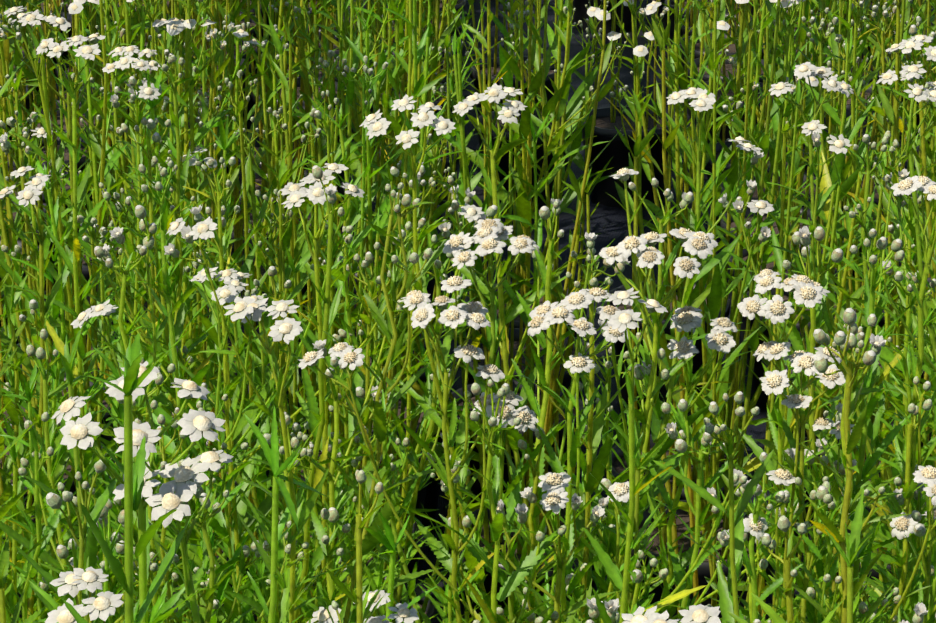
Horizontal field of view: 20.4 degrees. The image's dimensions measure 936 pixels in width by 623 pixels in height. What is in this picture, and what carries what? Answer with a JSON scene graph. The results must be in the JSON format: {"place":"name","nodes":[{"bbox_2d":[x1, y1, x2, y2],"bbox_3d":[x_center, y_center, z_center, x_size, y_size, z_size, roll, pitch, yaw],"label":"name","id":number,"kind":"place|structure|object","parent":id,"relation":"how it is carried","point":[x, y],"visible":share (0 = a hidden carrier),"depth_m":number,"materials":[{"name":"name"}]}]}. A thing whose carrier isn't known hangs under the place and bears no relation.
{"place":"outdoors","nodes":[
{"label":"outdoors","id":0,"kind":"place"},
{"bbox_2d":[79,0,865,622],"bbox_3d":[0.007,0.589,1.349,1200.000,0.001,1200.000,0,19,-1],"label":"ground","id":1,"kind":"structure","parent":0,"point":[609,224],"depth_m":3.41,"materials":[{"name":"soil"}]},
{"bbox_2d":[0,0,933,622],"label":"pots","id":2,"kind":"object","parent":1,"relation":"on","point":[616,152],"visible":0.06,"depth_m":3.10,"materials":[{"name":"plastic"}]},
{"bbox_2d":[0,0,935,622],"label":"flowering plants","id":3,"kind":"object","parent":2,"relation":"on","point":[414,64],"visible":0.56,"depth_m":2.10,"materials":[{"name":"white plant"}]},
{"bbox_2d":[0,6,935,622],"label":"flowering plants","id":4,"kind":"object","parent":2,"relation":"on","point":[80,430],"visible":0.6,"depth_m":1.41,"materials":[{"name":"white plant"}]},
{"bbox_2d":[0,165,935,622],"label":"flowering plants","id":5,"kind":"object","parent":2,"relation":"on","point":[820,567],"visible":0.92,"depth_m":1.18,"materials":[{"name":"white plant"}]}
]}

